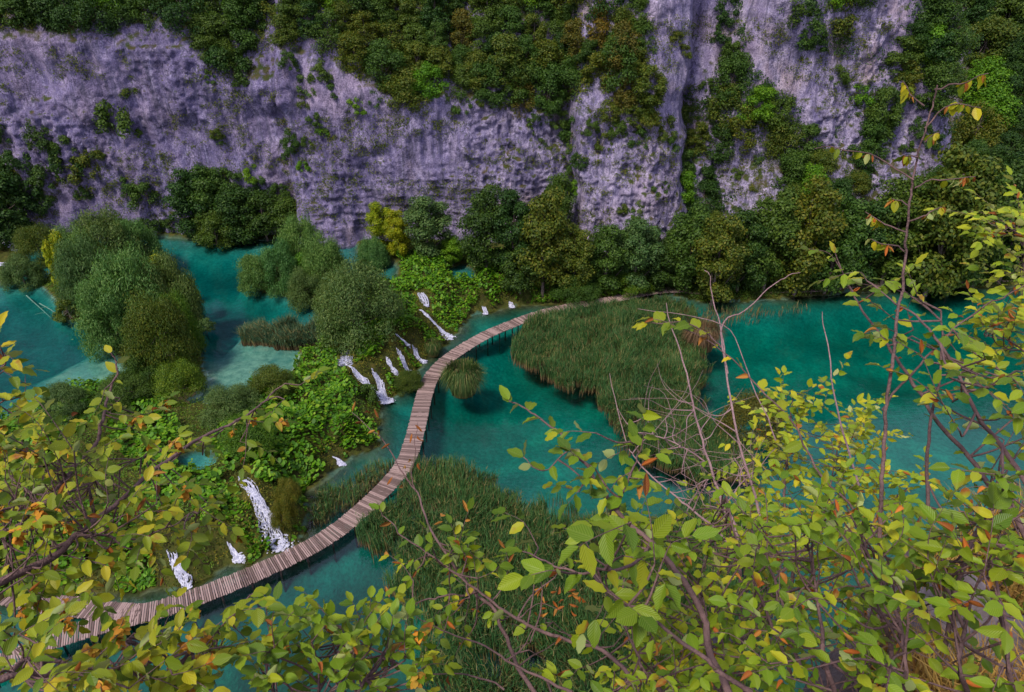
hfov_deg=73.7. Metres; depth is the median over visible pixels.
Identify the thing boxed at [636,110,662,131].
cliff shrub
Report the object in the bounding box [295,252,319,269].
bush
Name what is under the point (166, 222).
cliff shrub
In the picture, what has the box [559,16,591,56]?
autumn tree
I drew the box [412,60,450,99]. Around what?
broadleaf tree
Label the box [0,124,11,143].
cliff shrub
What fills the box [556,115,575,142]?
cliff shrub
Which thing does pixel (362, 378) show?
waterfall
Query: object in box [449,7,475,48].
autumn tree
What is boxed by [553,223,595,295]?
broadleaf tree
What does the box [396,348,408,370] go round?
waterfall
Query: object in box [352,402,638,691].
slender shrub
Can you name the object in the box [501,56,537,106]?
broadleaf tree
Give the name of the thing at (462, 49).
broadleaf tree
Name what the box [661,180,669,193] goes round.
cliff shrub
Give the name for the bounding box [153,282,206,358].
bush
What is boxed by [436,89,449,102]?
cliff shrub
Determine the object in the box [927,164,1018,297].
broadleaf tree
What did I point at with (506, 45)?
broadleaf tree
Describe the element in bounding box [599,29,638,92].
broadleaf tree
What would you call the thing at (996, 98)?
broadleaf tree
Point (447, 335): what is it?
waterfall
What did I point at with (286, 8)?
broadleaf tree
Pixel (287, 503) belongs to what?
bush
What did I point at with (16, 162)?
cliff shrub
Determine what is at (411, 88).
cliff shrub
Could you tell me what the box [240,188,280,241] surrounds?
broadleaf tree
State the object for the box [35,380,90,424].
bush
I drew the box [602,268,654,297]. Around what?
bush
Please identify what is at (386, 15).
broadleaf tree
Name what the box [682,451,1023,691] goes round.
hornbeam bush
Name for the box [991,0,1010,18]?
broadleaf tree
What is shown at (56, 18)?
broadleaf tree
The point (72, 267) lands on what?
willow shrub
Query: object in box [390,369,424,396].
bush
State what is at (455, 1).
broadleaf tree
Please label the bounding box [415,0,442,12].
broadleaf tree
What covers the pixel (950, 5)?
broadleaf tree
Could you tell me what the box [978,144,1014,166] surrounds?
broadleaf tree
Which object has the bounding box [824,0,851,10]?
broadleaf tree
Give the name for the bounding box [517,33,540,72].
broadleaf tree
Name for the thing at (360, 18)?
broadleaf tree
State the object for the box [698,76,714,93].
cliff shrub
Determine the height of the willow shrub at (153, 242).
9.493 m
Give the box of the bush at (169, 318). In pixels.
[115,285,205,390]
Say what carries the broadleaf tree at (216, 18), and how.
on the cliff at (162, 66)
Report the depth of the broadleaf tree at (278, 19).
100.59 m
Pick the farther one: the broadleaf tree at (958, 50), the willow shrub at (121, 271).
the broadleaf tree at (958, 50)
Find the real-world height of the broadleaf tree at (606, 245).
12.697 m
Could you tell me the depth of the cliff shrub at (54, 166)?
108.58 m
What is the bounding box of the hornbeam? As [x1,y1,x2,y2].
[0,345,330,691]
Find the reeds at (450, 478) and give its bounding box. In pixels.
[354,452,790,691]
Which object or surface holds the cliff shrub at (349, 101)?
on the cliff at (162, 66)
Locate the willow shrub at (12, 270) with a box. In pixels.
[0,253,47,293]
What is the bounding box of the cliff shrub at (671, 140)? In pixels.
[668,136,680,154]
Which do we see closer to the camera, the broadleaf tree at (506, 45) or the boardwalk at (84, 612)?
the boardwalk at (84, 612)
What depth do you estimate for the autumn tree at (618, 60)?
99.48 m
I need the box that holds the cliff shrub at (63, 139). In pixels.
[44,134,79,163]
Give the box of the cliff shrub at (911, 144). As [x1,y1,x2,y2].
[898,136,915,155]
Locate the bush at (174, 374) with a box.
[146,356,207,406]
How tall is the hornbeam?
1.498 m
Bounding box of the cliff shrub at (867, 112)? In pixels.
[856,100,880,118]
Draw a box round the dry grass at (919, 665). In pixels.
[815,463,1023,691]
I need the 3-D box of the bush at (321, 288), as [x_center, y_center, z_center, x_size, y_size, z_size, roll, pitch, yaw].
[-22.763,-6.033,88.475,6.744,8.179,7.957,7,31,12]
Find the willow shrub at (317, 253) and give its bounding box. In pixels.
[300,227,348,298]
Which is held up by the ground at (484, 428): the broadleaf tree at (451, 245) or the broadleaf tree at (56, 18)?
the broadleaf tree at (451, 245)
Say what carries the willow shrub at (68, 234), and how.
on the ground at (484, 428)
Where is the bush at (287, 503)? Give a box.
[265,491,300,530]
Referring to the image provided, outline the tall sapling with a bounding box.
[632,73,987,691]
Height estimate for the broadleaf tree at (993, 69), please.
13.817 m
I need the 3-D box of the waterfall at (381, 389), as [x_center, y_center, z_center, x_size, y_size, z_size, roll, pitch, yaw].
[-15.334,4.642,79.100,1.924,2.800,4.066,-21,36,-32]
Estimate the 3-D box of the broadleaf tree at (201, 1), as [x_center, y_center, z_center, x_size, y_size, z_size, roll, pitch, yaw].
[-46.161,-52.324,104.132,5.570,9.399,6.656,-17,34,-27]
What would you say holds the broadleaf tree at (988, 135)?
on the cliff at (162, 66)
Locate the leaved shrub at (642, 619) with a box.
[491,385,752,691]
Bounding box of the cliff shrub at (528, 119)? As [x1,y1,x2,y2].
[526,116,535,135]
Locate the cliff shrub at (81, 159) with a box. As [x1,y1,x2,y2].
[63,154,100,184]
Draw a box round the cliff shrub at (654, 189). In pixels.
[648,186,658,195]
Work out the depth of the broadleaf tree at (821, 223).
95.54 m
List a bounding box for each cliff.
[0,0,1023,265]
[803,529,1023,691]
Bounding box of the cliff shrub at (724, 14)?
[715,0,739,21]
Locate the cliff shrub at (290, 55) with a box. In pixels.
[278,49,299,71]
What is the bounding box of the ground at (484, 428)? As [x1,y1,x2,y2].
[0,232,1023,691]
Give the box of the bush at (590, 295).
[548,267,603,304]
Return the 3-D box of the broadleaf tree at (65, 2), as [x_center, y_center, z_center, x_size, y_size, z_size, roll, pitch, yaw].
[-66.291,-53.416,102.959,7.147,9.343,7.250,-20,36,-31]
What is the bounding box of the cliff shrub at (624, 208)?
[616,203,628,214]
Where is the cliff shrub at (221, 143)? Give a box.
[215,137,226,148]
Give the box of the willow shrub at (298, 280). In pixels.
[283,265,324,313]
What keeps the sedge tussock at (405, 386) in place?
on the ground at (484, 428)
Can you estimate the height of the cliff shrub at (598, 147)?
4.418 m
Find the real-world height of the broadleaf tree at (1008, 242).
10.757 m
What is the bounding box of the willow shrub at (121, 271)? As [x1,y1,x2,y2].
[85,234,163,350]
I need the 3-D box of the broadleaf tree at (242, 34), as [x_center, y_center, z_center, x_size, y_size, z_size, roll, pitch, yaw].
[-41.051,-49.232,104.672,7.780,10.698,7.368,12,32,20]
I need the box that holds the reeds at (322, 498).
[305,456,394,527]
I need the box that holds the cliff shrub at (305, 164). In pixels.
[295,160,310,171]
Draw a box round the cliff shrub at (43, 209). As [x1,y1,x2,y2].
[31,195,57,217]
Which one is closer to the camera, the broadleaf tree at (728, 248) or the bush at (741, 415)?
the bush at (741, 415)
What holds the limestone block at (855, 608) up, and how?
on the cliff at (837, 675)
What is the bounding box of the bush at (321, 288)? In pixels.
[310,266,362,316]
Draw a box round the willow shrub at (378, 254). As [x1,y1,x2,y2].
[355,233,390,270]
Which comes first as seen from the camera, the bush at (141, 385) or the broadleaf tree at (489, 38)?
the bush at (141, 385)
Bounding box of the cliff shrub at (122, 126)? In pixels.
[92,98,142,142]
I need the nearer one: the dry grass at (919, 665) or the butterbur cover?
the dry grass at (919, 665)
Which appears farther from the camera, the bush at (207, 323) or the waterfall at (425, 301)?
the waterfall at (425, 301)
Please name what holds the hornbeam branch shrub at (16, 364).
on the cliff at (837, 675)
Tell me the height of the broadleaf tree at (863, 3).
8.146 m
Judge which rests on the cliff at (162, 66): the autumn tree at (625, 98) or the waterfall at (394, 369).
the autumn tree at (625, 98)
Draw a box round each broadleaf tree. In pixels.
[0,0,32,29]
[0,154,16,202]
[0,170,38,248]
[10,0,61,28]
[30,0,93,37]
[54,0,85,10]
[68,0,126,37]
[90,0,125,16]
[98,0,141,31]
[121,0,141,16]
[123,0,161,33]
[142,0,211,38]
[145,0,177,16]
[161,166,211,239]
[174,0,195,8]
[186,13,228,59]
[186,164,239,236]
[189,209,239,250]
[193,0,222,11]
[195,0,236,41]
[203,37,241,69]
[210,184,270,244]
[218,0,268,50]
[221,0,249,28]
[233,33,256,58]
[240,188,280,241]
[242,0,267,33]
[254,0,275,19]
[263,194,297,236]
[265,13,300,49]
[274,0,310,32]
[295,0,322,16]
[296,0,326,40]
[299,7,345,56]
[318,0,346,13]
[328,0,355,34]
[333,31,372,74]
[343,0,386,21]
[346,10,383,47]
[359,38,406,90]
[365,201,393,249]
[368,0,397,34]
[369,19,404,55]
[382,66,431,111]
[382,209,411,255]
[385,0,408,14]
[395,0,423,36]
[400,22,428,62]
[401,195,454,258]
[402,39,433,80]
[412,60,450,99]
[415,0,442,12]
[418,0,453,36]
[423,20,450,63]
[423,43,454,82]
[439,235,462,266]
[444,0,466,10]
[444,2,464,31]
[449,42,472,68]
[450,63,474,100]
[456,182,508,273]
[458,47,493,93]
[465,15,502,54]
[467,0,490,11]
[467,0,506,32]
[468,56,508,110]
[477,32,505,57]
[481,32,529,90]
[491,187,534,269]
[493,4,530,41]
[498,0,525,11]
[498,243,543,293]
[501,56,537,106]
[508,185,573,296]
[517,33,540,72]
[520,13,547,47]
[522,0,549,10]
[524,0,559,23]
[527,36,567,85]
[527,60,566,118]
[543,171,575,237]
[546,0,570,14]
[546,10,571,48]
[547,55,583,104]
[553,31,572,65]
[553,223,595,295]
[561,0,577,40]
[564,0,588,8]
[572,39,597,71]
[579,51,611,87]
[584,0,623,22]
[587,223,634,292]
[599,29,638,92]
[602,5,636,49]
[617,217,664,290]
[622,0,645,11]
[623,46,648,72]
[626,21,657,55]
[627,0,650,34]
[630,63,668,107]
[631,92,655,122]
[640,234,683,292]
[661,199,715,292]
[679,169,697,205]
[681,102,704,137]
[681,149,696,178]
[683,199,701,225]
[685,121,712,159]
[689,181,725,213]
[691,213,751,308]
[697,165,718,198]
[705,121,735,165]
[706,82,742,136]
[709,208,725,231]
[713,50,754,108]
[719,207,777,292]
[728,104,766,152]
[736,85,779,126]
[741,185,803,292]
[762,115,804,161]
[764,92,798,139]
[765,173,851,296]
[774,181,808,204]
[776,0,811,30]
[776,148,813,188]
[790,122,822,157]
[795,6,828,51]
[795,162,832,202]
[800,0,817,12]
[805,187,873,295]
[806,148,838,178]
[823,0,836,23]
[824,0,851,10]
[829,176,855,202]
[830,0,860,40]
[838,199,897,285]
[845,169,872,199]
[847,118,889,159]
[847,153,878,179]
[854,0,877,11]
[861,173,935,284]
[867,85,904,143]
[876,246,904,278]
[882,35,924,75]
[892,57,924,100]
[898,139,1007,300]
[902,19,933,55]
[913,0,970,52]
[914,56,965,118]
[918,32,955,88]
[919,54,936,66]
[921,0,954,11]
[927,0,947,23]
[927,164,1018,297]
[927,165,943,199]
[938,14,984,62]
[943,154,958,167]
[950,99,1014,150]
[956,52,1015,103]
[960,0,984,9]
[960,0,996,36]
[961,14,1023,69]
[961,157,1023,287]
[962,82,1021,134]
[964,138,990,157]
[978,35,1023,72]
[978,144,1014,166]
[984,234,1013,277]
[985,0,1023,31]
[986,151,1023,283]
[988,73,1023,119]
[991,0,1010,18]
[991,130,1022,162]
[992,60,1023,93]
[992,100,1023,142]
[995,149,1022,170]
[1005,29,1023,92]
[1005,138,1023,161]
[1008,11,1023,30]
[1012,241,1023,258]
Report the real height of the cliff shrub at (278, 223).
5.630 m
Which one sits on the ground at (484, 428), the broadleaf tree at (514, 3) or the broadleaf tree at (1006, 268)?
the broadleaf tree at (1006, 268)
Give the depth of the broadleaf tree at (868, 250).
98.61 m
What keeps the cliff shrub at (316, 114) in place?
on the cliff at (162, 66)
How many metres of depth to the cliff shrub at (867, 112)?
108.72 m
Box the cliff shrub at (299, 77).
[296,73,316,97]
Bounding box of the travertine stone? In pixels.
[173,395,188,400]
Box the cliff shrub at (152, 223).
[138,217,162,233]
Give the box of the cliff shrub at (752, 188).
[745,182,758,193]
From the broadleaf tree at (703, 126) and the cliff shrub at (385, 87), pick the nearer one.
the cliff shrub at (385, 87)
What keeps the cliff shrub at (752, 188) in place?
on the cliff at (162, 66)
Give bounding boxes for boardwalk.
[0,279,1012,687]
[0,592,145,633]
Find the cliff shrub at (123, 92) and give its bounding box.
[119,75,139,98]
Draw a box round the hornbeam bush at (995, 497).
[843,481,1023,691]
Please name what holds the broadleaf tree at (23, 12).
on the cliff at (162, 66)
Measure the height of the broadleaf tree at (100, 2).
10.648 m
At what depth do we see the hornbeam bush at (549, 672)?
3.52 m
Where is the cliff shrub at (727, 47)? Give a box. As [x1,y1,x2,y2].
[719,40,741,63]
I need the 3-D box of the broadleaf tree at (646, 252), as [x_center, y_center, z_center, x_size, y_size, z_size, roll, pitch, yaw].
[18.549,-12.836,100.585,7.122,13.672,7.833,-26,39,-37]
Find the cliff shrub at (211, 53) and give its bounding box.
[202,44,235,68]
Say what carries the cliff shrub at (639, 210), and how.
on the cliff at (162, 66)
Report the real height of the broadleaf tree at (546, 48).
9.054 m
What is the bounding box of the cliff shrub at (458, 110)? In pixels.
[450,90,472,114]
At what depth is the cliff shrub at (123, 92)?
105.73 m
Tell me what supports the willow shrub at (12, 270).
on the ground at (484, 428)
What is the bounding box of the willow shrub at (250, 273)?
[232,252,280,296]
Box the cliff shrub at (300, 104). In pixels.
[296,95,309,110]
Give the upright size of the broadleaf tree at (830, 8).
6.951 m
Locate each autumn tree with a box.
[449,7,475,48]
[508,79,535,119]
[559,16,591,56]
[586,5,610,47]
[597,14,641,72]
[611,76,638,108]
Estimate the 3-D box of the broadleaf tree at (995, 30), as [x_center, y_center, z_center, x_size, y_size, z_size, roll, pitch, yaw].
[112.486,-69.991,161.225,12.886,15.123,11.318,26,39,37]
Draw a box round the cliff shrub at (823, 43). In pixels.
[805,32,830,51]
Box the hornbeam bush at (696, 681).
[561,483,825,691]
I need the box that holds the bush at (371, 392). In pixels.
[358,383,379,403]
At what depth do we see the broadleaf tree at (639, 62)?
100.53 m
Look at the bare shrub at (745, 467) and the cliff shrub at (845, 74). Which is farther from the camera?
the cliff shrub at (845, 74)
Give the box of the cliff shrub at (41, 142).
[19,118,53,152]
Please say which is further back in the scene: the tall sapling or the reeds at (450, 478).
the reeds at (450, 478)
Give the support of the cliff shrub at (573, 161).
on the cliff at (162, 66)
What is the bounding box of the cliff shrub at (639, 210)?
[636,199,650,215]
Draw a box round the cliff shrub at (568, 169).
[565,164,573,176]
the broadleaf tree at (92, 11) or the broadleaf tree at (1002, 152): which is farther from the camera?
the broadleaf tree at (1002, 152)
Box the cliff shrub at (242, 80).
[228,56,253,86]
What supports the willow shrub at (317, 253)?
on the ground at (484, 428)
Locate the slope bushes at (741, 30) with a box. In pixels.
[682,0,1023,258]
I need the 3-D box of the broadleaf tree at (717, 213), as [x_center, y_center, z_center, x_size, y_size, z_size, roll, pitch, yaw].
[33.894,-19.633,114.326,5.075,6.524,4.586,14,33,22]
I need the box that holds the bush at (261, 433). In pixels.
[216,406,279,465]
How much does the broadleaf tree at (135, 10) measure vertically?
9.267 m
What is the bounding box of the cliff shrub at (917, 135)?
[907,115,933,140]
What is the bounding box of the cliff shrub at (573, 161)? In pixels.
[569,150,589,180]
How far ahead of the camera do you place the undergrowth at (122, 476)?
66.62 m
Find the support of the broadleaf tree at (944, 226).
on the ground at (484, 428)
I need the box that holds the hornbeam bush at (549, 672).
[531,456,893,691]
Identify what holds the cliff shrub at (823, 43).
on the cliff at (162, 66)
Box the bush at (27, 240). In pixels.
[7,221,53,268]
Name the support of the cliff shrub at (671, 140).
on the cliff at (162, 66)
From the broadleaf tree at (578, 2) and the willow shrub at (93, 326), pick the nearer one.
the willow shrub at (93, 326)
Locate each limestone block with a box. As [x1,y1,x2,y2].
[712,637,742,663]
[853,601,894,619]
[891,568,915,591]
[918,597,952,631]
[941,567,990,621]
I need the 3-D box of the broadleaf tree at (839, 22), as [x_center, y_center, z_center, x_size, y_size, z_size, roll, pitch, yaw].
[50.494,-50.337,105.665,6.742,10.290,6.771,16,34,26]
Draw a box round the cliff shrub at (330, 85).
[326,82,337,99]
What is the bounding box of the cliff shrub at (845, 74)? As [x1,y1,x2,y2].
[828,63,851,86]
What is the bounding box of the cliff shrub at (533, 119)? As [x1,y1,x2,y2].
[526,108,542,126]
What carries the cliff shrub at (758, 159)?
on the cliff at (162, 66)
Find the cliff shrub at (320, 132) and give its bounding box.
[314,125,329,136]
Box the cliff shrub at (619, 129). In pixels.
[607,120,628,139]
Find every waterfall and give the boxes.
[166,550,192,588]
[227,542,245,563]
[238,476,299,553]
[332,456,345,465]
[338,349,352,365]
[348,365,391,403]
[371,368,393,403]
[386,357,397,375]
[395,333,409,347]
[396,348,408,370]
[412,345,427,363]
[417,292,428,306]
[419,309,456,339]
[482,307,487,314]
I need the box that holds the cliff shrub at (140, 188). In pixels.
[123,181,161,216]
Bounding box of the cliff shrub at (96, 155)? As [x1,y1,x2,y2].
[82,145,105,166]
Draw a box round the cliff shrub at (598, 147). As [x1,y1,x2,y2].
[594,131,612,150]
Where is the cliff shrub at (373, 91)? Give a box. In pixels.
[367,89,382,108]
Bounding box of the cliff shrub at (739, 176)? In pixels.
[729,167,743,179]
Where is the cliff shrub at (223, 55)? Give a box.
[214,45,249,75]
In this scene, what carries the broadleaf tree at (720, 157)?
on the cliff at (162, 66)
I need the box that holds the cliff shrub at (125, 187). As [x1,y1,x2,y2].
[118,176,139,198]
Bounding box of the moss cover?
[74,285,778,592]
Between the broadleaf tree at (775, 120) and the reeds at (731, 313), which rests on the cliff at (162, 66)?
the broadleaf tree at (775, 120)
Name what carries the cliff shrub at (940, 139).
on the cliff at (162, 66)
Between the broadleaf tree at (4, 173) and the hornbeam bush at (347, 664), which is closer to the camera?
the hornbeam bush at (347, 664)
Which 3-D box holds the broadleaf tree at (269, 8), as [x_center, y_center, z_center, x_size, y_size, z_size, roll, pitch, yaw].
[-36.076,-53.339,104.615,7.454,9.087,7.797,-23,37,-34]
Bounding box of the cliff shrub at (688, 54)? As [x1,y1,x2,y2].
[680,43,692,58]
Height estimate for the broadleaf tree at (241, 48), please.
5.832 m
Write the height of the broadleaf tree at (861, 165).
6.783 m
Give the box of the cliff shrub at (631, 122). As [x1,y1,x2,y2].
[623,105,642,128]
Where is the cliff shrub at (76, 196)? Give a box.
[73,185,93,200]
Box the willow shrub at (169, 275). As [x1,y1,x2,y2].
[134,243,207,324]
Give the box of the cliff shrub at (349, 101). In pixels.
[346,96,366,114]
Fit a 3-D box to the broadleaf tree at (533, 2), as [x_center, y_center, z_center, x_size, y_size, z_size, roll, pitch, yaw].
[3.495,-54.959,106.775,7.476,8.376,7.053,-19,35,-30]
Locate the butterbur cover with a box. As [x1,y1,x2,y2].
[0,245,652,595]
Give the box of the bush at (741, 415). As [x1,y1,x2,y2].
[715,384,791,448]
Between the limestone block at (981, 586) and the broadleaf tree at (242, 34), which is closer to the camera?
the limestone block at (981, 586)
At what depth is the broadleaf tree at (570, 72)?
104.18 m
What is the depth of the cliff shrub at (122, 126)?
106.16 m
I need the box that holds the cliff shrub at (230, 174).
[219,166,242,191]
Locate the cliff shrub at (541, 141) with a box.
[537,138,546,149]
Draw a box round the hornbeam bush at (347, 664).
[221,581,462,691]
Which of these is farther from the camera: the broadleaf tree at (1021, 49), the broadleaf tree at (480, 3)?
the broadleaf tree at (1021, 49)
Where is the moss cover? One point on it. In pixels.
(255, 480)
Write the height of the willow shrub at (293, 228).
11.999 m
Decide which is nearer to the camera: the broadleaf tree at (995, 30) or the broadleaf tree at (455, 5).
the broadleaf tree at (455, 5)
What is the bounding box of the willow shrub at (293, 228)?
[276,209,324,271]
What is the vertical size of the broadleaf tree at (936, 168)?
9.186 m
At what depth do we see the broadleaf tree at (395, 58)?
101.00 m
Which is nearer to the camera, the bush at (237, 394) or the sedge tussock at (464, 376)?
the bush at (237, 394)
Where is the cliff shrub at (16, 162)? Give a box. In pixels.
[0,146,34,177]
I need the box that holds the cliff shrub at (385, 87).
[378,78,395,94]
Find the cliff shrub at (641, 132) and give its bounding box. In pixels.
[626,127,650,149]
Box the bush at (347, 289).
[307,245,408,357]
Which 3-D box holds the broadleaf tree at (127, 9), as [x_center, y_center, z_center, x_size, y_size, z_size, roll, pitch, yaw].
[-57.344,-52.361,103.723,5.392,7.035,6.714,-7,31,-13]
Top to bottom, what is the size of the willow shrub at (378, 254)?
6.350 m
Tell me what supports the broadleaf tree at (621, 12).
on the cliff at (162, 66)
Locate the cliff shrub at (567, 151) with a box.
[561,136,572,159]
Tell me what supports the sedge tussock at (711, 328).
on the lake water
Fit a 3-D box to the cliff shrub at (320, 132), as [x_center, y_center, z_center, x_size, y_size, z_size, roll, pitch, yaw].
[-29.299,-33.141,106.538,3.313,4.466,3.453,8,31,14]
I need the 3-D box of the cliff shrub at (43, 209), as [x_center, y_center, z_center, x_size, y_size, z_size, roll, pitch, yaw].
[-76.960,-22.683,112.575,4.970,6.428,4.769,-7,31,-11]
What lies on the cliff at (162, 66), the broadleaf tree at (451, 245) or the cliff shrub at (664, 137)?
the cliff shrub at (664, 137)
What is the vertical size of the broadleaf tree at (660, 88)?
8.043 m
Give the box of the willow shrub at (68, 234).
[48,217,108,274]
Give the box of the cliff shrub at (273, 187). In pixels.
[270,183,290,197]
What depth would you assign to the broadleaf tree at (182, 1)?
102.67 m
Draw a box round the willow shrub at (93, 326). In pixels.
[69,269,152,362]
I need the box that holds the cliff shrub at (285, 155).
[279,136,297,163]
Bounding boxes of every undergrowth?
[0,226,766,574]
[637,237,1018,301]
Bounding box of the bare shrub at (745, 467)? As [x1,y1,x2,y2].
[609,270,859,676]
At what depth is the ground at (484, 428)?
81.39 m
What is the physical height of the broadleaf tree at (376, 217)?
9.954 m
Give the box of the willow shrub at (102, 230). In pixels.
[70,203,148,273]
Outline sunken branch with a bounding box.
[26,295,50,317]
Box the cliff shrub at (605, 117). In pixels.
[596,95,621,123]
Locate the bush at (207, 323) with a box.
[197,317,215,339]
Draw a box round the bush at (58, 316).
[49,296,83,323]
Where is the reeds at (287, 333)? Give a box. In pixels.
[231,312,325,350]
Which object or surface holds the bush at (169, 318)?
on the ground at (484, 428)
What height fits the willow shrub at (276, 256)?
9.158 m
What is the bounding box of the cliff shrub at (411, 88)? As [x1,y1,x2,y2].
[398,82,416,95]
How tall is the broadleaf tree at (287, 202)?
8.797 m
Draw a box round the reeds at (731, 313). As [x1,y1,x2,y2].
[695,300,810,325]
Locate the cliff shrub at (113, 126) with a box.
[94,113,115,133]
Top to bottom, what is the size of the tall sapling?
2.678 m
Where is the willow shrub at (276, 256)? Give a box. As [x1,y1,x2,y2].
[254,235,304,299]
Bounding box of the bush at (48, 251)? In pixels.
[40,227,61,284]
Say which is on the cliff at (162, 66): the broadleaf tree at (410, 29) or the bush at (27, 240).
the broadleaf tree at (410, 29)
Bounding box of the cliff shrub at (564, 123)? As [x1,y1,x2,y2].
[544,106,568,129]
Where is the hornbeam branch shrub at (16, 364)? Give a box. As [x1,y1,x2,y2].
[0,311,49,419]
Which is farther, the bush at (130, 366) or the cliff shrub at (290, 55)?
the cliff shrub at (290, 55)
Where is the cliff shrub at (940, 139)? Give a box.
[922,128,946,149]
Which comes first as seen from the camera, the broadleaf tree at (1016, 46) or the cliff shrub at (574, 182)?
the cliff shrub at (574, 182)
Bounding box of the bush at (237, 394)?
[196,379,265,430]
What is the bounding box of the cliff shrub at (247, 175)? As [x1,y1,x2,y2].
[241,164,260,184]
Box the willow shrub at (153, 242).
[105,214,165,259]
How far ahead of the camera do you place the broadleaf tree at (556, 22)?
105.80 m
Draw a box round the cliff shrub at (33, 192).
[10,173,45,209]
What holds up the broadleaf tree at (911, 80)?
on the cliff at (162, 66)
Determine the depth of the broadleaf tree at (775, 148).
109.74 m
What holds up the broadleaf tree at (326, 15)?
on the cliff at (162, 66)
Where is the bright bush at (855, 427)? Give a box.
[698,351,937,669]
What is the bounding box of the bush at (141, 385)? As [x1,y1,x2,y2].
[88,369,155,420]
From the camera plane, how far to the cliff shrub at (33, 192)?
110.02 m
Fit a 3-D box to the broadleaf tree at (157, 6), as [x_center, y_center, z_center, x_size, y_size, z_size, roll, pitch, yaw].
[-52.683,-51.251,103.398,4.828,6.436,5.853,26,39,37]
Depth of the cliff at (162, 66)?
107.25 m
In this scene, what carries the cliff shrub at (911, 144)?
on the cliff at (162, 66)
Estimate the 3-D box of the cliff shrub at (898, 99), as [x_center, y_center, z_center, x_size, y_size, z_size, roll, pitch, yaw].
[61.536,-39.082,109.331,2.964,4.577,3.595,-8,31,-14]
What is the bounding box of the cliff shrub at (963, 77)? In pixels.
[951,67,967,87]
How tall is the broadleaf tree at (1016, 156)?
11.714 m
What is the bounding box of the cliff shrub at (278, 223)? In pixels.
[269,213,287,227]
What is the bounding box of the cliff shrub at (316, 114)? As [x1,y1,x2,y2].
[305,111,328,132]
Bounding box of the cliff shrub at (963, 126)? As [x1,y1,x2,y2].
[954,116,974,139]
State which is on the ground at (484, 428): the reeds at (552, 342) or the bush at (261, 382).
the bush at (261, 382)
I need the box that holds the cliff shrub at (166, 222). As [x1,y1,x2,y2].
[158,218,173,229]
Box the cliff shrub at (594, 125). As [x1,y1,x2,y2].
[580,118,599,135]
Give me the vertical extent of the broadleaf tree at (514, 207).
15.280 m
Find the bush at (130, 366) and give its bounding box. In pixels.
[119,343,173,398]
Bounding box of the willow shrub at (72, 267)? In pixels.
[47,226,107,316]
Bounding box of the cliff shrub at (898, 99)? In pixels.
[894,89,908,107]
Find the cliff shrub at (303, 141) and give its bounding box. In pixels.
[299,136,313,147]
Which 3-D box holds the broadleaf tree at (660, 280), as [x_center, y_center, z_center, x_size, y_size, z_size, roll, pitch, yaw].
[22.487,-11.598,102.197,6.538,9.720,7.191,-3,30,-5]
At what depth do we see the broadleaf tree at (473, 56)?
103.27 m
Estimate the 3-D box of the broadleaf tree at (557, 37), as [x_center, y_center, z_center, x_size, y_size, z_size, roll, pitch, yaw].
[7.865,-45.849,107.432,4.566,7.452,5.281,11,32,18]
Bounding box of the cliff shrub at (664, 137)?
[657,114,678,142]
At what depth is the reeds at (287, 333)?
83.71 m
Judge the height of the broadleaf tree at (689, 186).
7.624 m
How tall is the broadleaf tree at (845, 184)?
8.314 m
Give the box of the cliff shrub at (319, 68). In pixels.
[307,57,333,82]
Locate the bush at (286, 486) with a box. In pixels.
[272,478,302,506]
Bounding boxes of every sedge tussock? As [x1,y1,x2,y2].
[399,370,414,390]
[423,337,442,357]
[438,356,488,399]
[680,316,725,353]
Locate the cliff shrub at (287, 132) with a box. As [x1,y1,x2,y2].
[282,127,299,148]
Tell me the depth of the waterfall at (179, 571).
55.90 m
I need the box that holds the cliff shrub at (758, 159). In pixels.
[752,152,765,164]
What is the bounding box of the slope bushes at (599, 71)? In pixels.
[0,0,662,122]
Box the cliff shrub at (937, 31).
[915,22,948,57]
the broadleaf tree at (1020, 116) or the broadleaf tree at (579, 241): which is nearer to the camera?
the broadleaf tree at (579, 241)
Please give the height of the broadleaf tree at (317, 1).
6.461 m
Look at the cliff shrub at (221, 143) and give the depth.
109.36 m
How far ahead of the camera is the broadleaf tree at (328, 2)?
101.58 m
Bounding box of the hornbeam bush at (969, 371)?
[797,241,1023,646]
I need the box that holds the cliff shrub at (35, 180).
[26,163,66,191]
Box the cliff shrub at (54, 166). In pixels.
[46,149,85,176]
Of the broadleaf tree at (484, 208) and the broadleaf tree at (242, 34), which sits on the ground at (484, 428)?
the broadleaf tree at (484, 208)
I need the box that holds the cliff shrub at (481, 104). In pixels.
[474,100,484,108]
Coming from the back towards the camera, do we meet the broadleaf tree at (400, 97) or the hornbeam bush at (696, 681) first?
the broadleaf tree at (400, 97)
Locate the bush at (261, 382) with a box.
[245,362,302,402]
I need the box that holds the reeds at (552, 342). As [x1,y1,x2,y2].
[508,291,763,488]
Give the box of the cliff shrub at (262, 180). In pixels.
[251,177,269,192]
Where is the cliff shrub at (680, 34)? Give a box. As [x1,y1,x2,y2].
[668,30,683,45]
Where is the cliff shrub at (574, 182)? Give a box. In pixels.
[567,179,577,197]
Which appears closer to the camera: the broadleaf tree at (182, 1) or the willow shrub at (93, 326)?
the willow shrub at (93, 326)
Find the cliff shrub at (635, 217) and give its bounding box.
[628,207,643,223]
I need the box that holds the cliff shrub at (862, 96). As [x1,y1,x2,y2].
[848,84,877,105]
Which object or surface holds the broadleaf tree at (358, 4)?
on the cliff at (162, 66)
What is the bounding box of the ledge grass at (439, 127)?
[0,13,992,238]
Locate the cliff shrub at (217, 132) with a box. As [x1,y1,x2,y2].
[208,128,225,145]
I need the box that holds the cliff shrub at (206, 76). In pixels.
[204,68,215,83]
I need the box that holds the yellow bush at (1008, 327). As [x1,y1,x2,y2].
[923,166,1023,387]
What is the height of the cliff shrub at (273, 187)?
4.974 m
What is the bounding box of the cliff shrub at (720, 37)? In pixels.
[709,16,734,43]

